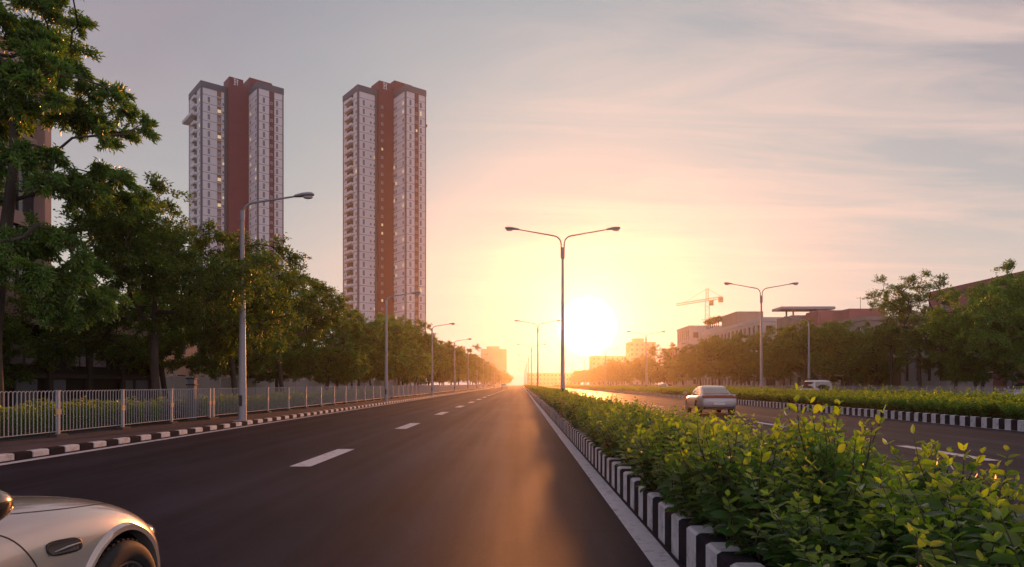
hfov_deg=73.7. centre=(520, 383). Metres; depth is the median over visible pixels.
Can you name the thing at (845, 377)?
broadleaf tree
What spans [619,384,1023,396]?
metal fence
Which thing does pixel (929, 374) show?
window
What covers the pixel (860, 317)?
row building
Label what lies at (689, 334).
end block
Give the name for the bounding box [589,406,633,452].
median shrub
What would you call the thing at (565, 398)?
median shrub
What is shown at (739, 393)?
hedge bush
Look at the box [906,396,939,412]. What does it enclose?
hedge bush
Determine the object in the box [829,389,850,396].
hedge bush
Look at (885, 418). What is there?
edge line
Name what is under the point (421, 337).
broadleaf tree
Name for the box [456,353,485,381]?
broadleaf tree
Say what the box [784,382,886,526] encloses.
median shrub
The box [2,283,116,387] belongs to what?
broadleaf tree
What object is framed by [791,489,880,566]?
median shrub
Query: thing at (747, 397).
hedge bush
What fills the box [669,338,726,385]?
broadleaf tree
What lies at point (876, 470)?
median shrub
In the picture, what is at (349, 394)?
hedge planting
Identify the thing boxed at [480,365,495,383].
broadleaf tree
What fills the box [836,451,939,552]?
median shrub
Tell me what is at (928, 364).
broadleaf tree
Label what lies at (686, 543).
kerb
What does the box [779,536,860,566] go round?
median shrub
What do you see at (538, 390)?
hedge planting
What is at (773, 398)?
hedge bush
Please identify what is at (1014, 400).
hedge bush
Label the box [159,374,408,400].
garden wall
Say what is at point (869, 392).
hedge bush
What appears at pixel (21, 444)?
sidewalk
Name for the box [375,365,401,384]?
broadleaf tree
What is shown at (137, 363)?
broadleaf tree
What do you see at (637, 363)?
broadleaf tree
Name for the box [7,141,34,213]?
window
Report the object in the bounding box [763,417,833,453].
median shrub
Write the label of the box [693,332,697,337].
window
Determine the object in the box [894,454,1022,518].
median shrub
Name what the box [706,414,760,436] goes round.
median shrub
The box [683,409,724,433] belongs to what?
median shrub
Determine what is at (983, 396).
hedge bush
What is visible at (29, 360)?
window
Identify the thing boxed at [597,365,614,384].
broadleaf tree
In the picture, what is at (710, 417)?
median shrub
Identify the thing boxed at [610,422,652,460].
median shrub
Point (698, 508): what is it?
median shrub
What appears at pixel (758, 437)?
median shrub
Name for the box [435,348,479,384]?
broadleaf tree
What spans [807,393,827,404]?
hedge bush
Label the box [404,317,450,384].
broadleaf tree
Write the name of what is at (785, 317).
street lamp
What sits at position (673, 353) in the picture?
block
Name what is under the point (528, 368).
street lamp
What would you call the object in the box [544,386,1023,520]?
road
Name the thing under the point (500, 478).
road
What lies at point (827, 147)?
sky
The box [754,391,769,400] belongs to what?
hedge bush
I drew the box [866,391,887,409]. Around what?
hedge bush
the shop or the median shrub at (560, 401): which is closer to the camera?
the median shrub at (560, 401)
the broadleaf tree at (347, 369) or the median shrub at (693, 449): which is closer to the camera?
the median shrub at (693, 449)
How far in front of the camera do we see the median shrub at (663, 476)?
6.54 m
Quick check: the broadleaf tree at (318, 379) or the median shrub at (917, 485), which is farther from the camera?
the broadleaf tree at (318, 379)
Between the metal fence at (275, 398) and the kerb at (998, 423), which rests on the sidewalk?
the metal fence at (275, 398)
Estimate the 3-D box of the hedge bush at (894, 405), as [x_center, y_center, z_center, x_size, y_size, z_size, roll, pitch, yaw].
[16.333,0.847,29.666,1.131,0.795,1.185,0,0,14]
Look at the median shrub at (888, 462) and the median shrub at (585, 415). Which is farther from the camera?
the median shrub at (585, 415)
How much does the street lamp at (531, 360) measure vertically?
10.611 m
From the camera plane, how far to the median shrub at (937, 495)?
3.57 m
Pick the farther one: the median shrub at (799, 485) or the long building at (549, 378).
the long building at (549, 378)
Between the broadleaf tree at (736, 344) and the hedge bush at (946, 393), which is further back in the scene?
the broadleaf tree at (736, 344)
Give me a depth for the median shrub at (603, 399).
22.52 m
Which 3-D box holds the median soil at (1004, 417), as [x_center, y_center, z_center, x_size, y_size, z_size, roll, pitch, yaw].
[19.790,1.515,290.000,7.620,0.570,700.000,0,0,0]
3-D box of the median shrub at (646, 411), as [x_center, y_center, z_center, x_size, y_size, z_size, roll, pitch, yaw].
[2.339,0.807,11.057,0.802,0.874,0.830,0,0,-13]
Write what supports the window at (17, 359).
in the office building at (88, 374)
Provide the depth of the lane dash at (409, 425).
23.87 m
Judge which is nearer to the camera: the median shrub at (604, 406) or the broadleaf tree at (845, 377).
the median shrub at (604, 406)
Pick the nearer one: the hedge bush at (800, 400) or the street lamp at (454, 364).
the hedge bush at (800, 400)
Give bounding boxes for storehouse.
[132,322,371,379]
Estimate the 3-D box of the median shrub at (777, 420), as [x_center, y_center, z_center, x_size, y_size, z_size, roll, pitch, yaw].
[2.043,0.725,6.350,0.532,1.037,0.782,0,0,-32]
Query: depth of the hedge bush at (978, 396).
26.94 m
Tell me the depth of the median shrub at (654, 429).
7.76 m
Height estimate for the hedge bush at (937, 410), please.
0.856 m
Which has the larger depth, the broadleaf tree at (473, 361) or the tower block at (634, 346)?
the tower block at (634, 346)
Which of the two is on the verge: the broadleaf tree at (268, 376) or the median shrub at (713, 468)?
the broadleaf tree at (268, 376)
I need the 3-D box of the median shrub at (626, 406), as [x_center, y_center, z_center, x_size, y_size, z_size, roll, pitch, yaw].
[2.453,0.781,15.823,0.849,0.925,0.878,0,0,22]
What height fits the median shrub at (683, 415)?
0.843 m
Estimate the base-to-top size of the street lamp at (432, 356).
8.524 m
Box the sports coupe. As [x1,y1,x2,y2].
[0,488,159,566]
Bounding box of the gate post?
[186,378,198,419]
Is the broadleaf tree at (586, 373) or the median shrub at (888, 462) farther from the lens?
the broadleaf tree at (586, 373)
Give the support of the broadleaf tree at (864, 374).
on the sidewalk
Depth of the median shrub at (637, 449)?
8.60 m
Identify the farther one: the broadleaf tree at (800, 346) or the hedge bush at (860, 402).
the broadleaf tree at (800, 346)
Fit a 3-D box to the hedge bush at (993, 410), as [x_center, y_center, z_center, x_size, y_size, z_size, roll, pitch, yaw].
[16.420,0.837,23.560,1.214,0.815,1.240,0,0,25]
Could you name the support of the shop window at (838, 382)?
in the shop
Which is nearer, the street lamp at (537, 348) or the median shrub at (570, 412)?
the median shrub at (570, 412)
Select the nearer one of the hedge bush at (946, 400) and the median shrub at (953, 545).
the median shrub at (953, 545)
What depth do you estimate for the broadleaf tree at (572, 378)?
395.00 m
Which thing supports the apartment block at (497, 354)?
on the ground
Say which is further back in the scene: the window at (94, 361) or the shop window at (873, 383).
the shop window at (873, 383)
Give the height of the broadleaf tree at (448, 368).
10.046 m
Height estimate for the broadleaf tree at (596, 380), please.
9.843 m
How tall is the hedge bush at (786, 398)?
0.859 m
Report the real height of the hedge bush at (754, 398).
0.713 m
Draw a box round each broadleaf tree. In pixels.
[0,0,161,438]
[2,171,318,419]
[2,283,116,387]
[93,278,238,403]
[130,249,322,412]
[184,329,305,384]
[211,271,351,406]
[246,336,337,387]
[280,300,381,390]
[309,338,356,389]
[315,311,413,387]
[330,358,380,388]
[339,312,433,383]
[374,315,442,384]
[374,367,415,386]
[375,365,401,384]
[401,376,426,384]
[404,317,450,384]
[413,339,462,384]
[415,371,440,384]
[427,353,464,384]
[434,340,479,384]
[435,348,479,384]
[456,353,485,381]
[461,365,482,383]
[465,364,494,384]
[472,358,490,383]
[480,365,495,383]
[489,366,501,386]
[490,362,499,375]
[498,370,508,385]
[568,370,579,382]
[576,370,589,384]
[583,369,597,384]
[589,365,606,383]
[589,366,604,384]
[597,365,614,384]
[599,358,629,384]
[604,361,625,384]
[610,365,636,384]
[614,360,638,383]
[623,354,661,384]
[638,364,664,384]
[639,344,672,384]
[647,355,680,383]
[664,352,695,385]
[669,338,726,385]
[678,335,740,384]
[692,334,748,384]
[702,331,781,386]
[730,350,763,384]
[734,324,814,387]
[757,338,813,386]
[758,319,851,381]
[790,346,840,381]
[807,318,889,389]
[833,325,916,389]
[839,334,899,393]
[844,293,930,390]
[862,269,966,392]
[896,311,1009,393]
[916,258,1023,370]
[924,339,1016,391]
[928,312,1023,394]
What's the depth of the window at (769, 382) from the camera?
127.93 m
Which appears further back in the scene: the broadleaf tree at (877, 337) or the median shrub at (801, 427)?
the broadleaf tree at (877, 337)
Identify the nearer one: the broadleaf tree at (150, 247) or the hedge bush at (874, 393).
the broadleaf tree at (150, 247)
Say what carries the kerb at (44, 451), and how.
on the ground
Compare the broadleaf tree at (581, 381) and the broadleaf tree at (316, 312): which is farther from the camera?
the broadleaf tree at (581, 381)
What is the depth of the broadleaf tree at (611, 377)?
243.65 m
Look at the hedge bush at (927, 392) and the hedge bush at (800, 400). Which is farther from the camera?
the hedge bush at (800, 400)
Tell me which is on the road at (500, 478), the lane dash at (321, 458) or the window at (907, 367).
the lane dash at (321, 458)
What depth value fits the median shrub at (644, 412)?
13.94 m
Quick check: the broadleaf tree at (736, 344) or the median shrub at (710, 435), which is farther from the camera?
the broadleaf tree at (736, 344)
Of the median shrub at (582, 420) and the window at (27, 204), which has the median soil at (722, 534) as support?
the median shrub at (582, 420)
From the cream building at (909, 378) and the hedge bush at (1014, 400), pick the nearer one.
the hedge bush at (1014, 400)
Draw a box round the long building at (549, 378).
[527,367,580,385]
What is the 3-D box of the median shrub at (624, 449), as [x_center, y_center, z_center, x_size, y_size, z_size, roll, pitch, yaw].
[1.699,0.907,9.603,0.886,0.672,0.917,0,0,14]
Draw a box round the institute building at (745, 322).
[701,311,782,389]
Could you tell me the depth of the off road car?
58.55 m
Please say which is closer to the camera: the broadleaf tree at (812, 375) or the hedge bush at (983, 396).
the hedge bush at (983, 396)
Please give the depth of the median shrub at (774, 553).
3.96 m
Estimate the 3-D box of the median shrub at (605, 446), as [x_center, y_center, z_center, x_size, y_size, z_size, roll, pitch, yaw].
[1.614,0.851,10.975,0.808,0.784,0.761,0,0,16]
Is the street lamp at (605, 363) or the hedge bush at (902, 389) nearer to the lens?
the hedge bush at (902, 389)
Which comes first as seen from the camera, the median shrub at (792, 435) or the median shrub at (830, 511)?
the median shrub at (830, 511)
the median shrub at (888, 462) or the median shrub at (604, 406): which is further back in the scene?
the median shrub at (604, 406)
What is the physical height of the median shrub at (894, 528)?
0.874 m
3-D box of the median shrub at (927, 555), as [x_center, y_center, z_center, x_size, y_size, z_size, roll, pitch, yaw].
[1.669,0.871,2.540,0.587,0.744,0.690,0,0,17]
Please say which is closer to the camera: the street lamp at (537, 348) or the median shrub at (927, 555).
the median shrub at (927, 555)
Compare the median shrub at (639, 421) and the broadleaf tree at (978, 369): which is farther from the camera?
the broadleaf tree at (978, 369)
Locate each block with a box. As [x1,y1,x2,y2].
[481,346,506,384]
[589,356,623,385]
[625,338,655,384]
[663,347,676,384]
[677,325,721,386]
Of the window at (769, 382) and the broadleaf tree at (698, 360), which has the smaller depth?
the broadleaf tree at (698, 360)
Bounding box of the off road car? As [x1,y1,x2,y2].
[800,378,831,390]
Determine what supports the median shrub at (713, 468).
on the median soil at (722, 534)
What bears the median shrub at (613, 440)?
on the median soil at (722, 534)
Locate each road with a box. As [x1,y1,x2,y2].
[0,385,683,566]
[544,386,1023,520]
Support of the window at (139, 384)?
in the office building at (88, 374)
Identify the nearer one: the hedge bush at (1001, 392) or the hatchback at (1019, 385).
the hedge bush at (1001, 392)
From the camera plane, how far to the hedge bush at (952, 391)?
33.14 m
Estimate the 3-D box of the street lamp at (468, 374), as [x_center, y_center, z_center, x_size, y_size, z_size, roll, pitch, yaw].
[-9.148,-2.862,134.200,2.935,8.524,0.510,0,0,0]
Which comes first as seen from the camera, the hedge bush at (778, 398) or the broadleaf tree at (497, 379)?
the hedge bush at (778, 398)
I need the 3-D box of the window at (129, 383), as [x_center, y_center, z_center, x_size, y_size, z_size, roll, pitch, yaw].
[-21.555,0.600,37.250,0.070,1.600,1.300,0,0,0]
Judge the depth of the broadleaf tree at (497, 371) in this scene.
333.87 m
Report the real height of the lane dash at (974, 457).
0.001 m
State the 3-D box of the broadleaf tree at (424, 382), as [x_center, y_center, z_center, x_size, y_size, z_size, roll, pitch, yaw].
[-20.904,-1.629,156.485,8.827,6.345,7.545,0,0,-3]
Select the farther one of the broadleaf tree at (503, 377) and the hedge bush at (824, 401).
the broadleaf tree at (503, 377)
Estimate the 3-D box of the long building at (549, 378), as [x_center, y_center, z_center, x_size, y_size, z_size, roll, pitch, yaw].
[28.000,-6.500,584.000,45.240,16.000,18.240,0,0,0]
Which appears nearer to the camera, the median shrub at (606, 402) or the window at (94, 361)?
the median shrub at (606, 402)
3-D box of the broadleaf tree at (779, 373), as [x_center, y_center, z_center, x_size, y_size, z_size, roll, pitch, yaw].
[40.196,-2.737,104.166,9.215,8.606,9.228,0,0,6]
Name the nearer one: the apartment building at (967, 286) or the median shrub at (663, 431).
the median shrub at (663, 431)
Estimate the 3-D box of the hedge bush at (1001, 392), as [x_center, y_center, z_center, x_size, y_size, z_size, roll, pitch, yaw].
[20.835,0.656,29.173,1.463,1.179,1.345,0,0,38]
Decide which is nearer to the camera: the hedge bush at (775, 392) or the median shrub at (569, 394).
the median shrub at (569, 394)
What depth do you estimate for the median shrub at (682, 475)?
5.87 m
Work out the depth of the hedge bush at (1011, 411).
22.60 m
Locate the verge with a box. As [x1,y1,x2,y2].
[0,385,499,440]
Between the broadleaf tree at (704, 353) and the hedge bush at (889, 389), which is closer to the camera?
the hedge bush at (889, 389)
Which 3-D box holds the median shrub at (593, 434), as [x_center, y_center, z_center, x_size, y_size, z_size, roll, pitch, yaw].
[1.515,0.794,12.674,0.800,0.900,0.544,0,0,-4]
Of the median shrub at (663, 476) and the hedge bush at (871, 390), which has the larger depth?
the hedge bush at (871, 390)
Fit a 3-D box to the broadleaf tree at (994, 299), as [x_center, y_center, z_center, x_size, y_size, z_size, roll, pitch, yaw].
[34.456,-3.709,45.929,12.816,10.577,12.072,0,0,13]
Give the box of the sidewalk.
[0,385,508,453]
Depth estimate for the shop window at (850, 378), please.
85.91 m
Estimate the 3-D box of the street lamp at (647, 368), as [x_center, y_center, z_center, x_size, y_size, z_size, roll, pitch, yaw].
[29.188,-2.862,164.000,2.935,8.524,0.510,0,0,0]
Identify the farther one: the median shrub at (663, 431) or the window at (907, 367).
the window at (907, 367)
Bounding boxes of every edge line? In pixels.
[0,387,496,464]
[523,387,678,566]
[581,389,1023,431]
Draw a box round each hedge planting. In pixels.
[0,387,397,438]
[524,384,559,399]
[554,384,693,392]
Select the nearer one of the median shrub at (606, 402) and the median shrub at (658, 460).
the median shrub at (658, 460)
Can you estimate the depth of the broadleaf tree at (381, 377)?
112.74 m
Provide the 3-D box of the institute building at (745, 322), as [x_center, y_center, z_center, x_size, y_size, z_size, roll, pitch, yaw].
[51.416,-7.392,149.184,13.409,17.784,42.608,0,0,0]
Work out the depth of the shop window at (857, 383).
83.62 m
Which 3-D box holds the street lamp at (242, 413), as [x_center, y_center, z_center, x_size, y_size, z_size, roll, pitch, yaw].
[-9.148,-2.862,25.400,2.935,8.524,0.510,0,0,0]
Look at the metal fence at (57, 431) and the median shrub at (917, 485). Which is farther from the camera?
the metal fence at (57, 431)
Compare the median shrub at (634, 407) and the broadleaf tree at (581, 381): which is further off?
the broadleaf tree at (581, 381)
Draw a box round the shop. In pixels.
[818,368,900,391]
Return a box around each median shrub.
[554,392,571,412]
[556,391,573,416]
[562,390,593,428]
[562,392,593,418]
[574,407,599,435]
[576,400,598,430]
[579,398,617,437]
[582,402,619,446]
[585,405,620,440]
[587,393,617,408]
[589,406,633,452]
[592,394,616,403]
[593,399,607,409]
[594,404,636,447]
[595,413,636,459]
[598,398,640,418]
[601,409,642,459]
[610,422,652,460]
[612,398,641,410]
[612,426,656,467]
[616,397,657,424]
[616,407,686,492]
[623,411,699,477]
[623,427,675,468]
[625,400,662,420]
[627,405,676,433]
[628,425,687,475]
[637,413,681,435]
[643,406,692,427]
[643,444,690,495]
[646,409,707,449]
[649,412,704,441]
[650,449,705,503]
[660,408,700,425]
[660,411,749,517]
[676,409,750,463]
[677,417,737,450]
[678,471,755,526]
[683,406,787,546]
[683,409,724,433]
[686,410,715,425]
[690,437,777,470]
[694,412,734,464]
[697,423,783,464]
[700,407,787,465]
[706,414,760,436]
[708,457,827,566]
[725,418,809,511]
[730,429,801,445]
[731,422,774,441]
[736,420,825,473]
[743,489,884,566]
[759,495,888,566]
[763,399,842,459]
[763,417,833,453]
[765,445,869,537]
[769,467,850,513]
[776,429,884,489]
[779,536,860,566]
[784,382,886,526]
[787,462,887,502]
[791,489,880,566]
[796,436,868,469]
[833,421,932,487]
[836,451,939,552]
[846,451,1023,566]
[867,517,1023,566]
[874,460,977,493]
[879,465,1023,566]
[880,457,1018,554]
[882,424,1000,509]
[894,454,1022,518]
[919,445,1022,542]
[924,482,1023,566]
[968,496,1023,566]
[974,478,1023,553]
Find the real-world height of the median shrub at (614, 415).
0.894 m
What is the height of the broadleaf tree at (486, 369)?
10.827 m
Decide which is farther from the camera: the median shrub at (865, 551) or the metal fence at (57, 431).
the metal fence at (57, 431)
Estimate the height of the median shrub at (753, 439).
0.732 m
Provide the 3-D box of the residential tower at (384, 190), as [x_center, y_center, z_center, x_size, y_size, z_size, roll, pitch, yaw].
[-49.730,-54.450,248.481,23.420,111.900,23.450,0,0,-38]
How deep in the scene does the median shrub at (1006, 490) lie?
3.35 m
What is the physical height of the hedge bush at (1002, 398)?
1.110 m
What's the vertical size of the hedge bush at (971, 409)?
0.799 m
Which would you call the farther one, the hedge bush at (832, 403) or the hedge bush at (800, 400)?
the hedge bush at (800, 400)
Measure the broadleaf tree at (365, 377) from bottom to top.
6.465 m
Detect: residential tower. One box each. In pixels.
[182,76,283,282]
[343,80,426,384]
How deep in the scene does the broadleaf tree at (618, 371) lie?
218.72 m
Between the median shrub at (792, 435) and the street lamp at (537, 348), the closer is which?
the median shrub at (792, 435)
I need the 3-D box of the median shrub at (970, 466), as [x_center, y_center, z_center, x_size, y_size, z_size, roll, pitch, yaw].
[2.798,0.757,4.603,0.731,0.974,0.688,0,0,-28]
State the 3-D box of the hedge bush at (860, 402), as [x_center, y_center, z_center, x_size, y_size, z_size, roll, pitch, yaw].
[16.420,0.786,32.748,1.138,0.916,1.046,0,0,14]
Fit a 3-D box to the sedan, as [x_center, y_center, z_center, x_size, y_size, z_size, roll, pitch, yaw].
[9.547,0.792,34.553,2.320,1.417,4.722,0,0,4]
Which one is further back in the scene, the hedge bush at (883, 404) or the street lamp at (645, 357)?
the street lamp at (645, 357)
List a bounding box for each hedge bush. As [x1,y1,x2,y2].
[736,389,751,399]
[741,392,755,399]
[749,393,758,400]
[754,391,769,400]
[760,392,775,401]
[768,389,782,394]
[768,392,783,401]
[774,394,788,402]
[780,391,795,402]
[791,391,804,403]
[796,392,815,403]
[799,391,821,404]
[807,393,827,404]
[820,394,834,405]
[822,387,847,397]
[825,392,845,405]
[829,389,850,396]
[831,393,853,406]
[844,395,862,407]
[850,391,875,408]
[855,388,884,395]
[859,385,886,393]
[865,391,890,407]
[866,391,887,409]
[879,395,902,409]
[881,395,906,410]
[882,385,897,394]
[882,388,913,398]
[892,385,917,393]
[899,391,929,411]
[906,387,942,400]
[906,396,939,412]
[913,389,943,397]
[929,394,958,412]
[930,391,965,398]
[933,386,966,397]
[936,390,974,404]
[936,398,962,414]
[946,391,985,403]
[947,396,984,415]
[960,396,992,416]
[961,387,991,399]
[975,392,1005,402]
[976,396,1016,417]
[985,391,1019,400]
[986,389,1023,416]
[989,386,1015,396]
[995,398,1023,419]
[1005,395,1023,405]
[1015,399,1023,418]
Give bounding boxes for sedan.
[683,385,736,414]
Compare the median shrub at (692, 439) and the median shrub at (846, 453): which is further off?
the median shrub at (692, 439)
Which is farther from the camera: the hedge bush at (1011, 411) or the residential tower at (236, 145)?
the residential tower at (236, 145)
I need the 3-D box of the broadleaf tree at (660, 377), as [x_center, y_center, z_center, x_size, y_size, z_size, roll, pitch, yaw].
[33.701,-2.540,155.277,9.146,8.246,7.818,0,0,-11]
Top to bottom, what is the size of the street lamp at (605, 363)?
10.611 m
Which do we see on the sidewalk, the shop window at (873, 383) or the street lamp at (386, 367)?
the street lamp at (386, 367)
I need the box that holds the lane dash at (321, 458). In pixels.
[292,449,353,465]
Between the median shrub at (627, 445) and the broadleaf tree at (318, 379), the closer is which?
the median shrub at (627, 445)
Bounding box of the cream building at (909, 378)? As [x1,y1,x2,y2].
[901,341,992,394]
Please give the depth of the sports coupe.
3.28 m
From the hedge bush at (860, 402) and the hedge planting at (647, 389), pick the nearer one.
the hedge bush at (860, 402)
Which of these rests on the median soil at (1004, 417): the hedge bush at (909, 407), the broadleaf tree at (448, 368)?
the hedge bush at (909, 407)
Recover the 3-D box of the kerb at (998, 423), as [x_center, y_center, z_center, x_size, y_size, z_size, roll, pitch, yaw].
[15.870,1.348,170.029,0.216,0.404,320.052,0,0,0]
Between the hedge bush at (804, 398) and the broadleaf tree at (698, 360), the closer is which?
the hedge bush at (804, 398)
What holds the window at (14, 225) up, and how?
in the office building at (88, 374)
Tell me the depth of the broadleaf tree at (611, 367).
230.37 m
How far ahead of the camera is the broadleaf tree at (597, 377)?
284.99 m
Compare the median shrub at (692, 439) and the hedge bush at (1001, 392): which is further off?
the hedge bush at (1001, 392)
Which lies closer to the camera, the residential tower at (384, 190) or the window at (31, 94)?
the window at (31, 94)
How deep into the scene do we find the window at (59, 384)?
31.99 m
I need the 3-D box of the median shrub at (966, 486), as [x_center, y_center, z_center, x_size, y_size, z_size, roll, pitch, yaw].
[2.474,0.840,4.019,0.655,0.807,0.696,0,0,9]
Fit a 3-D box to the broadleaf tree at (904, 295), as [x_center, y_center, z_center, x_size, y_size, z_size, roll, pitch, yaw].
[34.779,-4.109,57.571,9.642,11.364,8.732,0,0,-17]
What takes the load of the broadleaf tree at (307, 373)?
on the verge
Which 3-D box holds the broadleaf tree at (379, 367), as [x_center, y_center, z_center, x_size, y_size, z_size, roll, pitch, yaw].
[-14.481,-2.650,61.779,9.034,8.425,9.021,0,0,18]
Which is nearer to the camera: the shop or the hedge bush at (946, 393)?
the hedge bush at (946, 393)
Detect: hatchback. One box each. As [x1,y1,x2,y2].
[655,384,671,386]
[996,383,1023,395]
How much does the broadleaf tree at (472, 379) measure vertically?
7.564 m
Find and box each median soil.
[523,385,773,566]
[540,385,1023,419]
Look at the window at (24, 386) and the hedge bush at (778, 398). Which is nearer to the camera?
the window at (24, 386)
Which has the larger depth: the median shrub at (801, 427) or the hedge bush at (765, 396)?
the hedge bush at (765, 396)
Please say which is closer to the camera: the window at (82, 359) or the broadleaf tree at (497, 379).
the window at (82, 359)
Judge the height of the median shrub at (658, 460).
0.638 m
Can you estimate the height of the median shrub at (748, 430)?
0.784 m
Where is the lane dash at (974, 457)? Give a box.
[900,446,1000,460]
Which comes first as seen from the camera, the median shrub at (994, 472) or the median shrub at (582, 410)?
the median shrub at (994, 472)
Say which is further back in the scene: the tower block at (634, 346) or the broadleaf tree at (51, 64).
the tower block at (634, 346)
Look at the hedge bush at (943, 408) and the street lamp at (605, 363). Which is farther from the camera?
the street lamp at (605, 363)
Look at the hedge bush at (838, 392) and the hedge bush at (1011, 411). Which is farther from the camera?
the hedge bush at (838, 392)
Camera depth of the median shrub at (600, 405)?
16.71 m
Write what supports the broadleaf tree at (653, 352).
on the sidewalk
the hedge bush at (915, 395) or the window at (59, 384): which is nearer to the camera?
the hedge bush at (915, 395)
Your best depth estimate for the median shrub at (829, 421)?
6.72 m
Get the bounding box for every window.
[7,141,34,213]
[7,224,31,284]
[8,342,22,363]
[14,379,36,414]
[18,94,33,137]
[24,343,36,363]
[54,379,65,412]
[66,357,78,365]
[79,352,85,366]
[93,353,105,366]
[118,380,132,406]
[135,380,147,407]
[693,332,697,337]
[766,378,772,385]
[835,378,841,390]
[845,378,851,390]
[856,381,862,391]
[867,381,874,391]
[879,377,887,391]
[906,360,908,380]
[928,369,930,380]
[1007,371,1017,386]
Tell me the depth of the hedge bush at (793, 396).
40.54 m
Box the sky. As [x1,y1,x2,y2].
[0,0,1023,384]
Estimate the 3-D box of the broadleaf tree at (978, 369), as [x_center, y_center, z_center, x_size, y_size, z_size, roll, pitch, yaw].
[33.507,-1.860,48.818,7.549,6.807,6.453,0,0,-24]
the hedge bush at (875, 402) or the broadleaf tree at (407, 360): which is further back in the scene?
the broadleaf tree at (407, 360)
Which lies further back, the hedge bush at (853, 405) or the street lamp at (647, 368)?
the street lamp at (647, 368)
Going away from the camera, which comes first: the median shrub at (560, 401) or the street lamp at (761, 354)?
the median shrub at (560, 401)
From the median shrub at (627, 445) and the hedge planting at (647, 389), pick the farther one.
the hedge planting at (647, 389)
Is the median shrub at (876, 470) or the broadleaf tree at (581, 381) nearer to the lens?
the median shrub at (876, 470)
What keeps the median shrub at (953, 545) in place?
on the median soil at (722, 534)
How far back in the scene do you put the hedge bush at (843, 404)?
34.39 m
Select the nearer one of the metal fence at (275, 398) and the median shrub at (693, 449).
the median shrub at (693, 449)
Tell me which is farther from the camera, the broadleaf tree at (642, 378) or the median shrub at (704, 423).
the broadleaf tree at (642, 378)
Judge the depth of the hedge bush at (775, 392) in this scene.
47.40 m
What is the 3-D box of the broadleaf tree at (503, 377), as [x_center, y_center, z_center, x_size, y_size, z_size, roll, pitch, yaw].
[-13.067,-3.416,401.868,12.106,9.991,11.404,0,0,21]
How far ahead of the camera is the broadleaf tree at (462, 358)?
142.04 m
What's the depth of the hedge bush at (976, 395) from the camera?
28.69 m
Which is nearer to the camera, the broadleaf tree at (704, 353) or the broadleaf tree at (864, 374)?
the broadleaf tree at (864, 374)
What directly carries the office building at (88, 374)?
on the ground
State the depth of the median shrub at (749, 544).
4.57 m
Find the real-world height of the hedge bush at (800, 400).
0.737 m
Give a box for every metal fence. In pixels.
[0,388,214,437]
[212,384,487,418]
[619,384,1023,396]
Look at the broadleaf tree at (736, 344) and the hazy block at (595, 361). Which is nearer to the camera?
the broadleaf tree at (736, 344)
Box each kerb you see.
[0,386,500,461]
[523,386,764,566]
[553,386,1023,430]
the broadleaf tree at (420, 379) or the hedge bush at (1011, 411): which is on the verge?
the broadleaf tree at (420, 379)
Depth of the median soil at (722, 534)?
5.29 m
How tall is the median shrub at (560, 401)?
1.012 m
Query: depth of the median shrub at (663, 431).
8.75 m
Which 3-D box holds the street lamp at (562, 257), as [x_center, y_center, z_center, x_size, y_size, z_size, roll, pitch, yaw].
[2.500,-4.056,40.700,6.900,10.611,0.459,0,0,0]
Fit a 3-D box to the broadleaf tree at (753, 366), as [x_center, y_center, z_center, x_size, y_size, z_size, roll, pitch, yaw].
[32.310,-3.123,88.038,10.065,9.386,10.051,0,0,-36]
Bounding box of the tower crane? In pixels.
[676,288,722,317]
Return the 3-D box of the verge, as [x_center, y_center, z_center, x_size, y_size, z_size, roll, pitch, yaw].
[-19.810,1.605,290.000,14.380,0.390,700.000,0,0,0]
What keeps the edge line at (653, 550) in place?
on the road at (500, 478)
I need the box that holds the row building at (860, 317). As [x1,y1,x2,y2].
[772,297,928,389]
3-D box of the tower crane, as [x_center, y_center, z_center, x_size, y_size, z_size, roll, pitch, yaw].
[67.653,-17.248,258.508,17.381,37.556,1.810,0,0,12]
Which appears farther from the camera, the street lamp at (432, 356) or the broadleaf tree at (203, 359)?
the street lamp at (432, 356)
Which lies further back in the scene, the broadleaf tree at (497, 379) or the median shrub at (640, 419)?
the broadleaf tree at (497, 379)
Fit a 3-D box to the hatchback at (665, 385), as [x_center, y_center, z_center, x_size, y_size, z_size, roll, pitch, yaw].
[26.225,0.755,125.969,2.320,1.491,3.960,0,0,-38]
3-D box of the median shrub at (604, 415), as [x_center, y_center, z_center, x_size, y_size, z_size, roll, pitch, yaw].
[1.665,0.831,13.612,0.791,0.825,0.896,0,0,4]
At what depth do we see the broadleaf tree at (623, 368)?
207.33 m
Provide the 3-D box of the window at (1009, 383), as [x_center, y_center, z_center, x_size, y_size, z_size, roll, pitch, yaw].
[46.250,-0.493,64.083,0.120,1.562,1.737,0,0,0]
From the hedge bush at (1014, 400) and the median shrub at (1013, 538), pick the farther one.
the hedge bush at (1014, 400)
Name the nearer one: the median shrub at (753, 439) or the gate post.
the median shrub at (753, 439)
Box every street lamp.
[233,192,314,420]
[382,291,420,401]
[430,323,454,395]
[453,338,471,392]
[467,347,480,390]
[483,358,491,388]
[505,227,619,391]
[514,320,560,385]
[517,344,545,384]
[522,355,534,383]
[593,348,617,384]
[627,331,664,385]
[636,354,647,385]
[724,282,797,388]
[784,316,809,379]
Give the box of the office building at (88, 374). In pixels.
[0,35,169,416]
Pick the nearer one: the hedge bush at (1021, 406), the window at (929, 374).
the hedge bush at (1021, 406)
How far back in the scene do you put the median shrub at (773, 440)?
5.93 m
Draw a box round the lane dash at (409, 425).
[395,423,419,428]
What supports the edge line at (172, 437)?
on the road at (500, 478)
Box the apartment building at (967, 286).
[928,271,1023,391]
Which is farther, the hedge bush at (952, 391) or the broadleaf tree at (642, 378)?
the broadleaf tree at (642, 378)

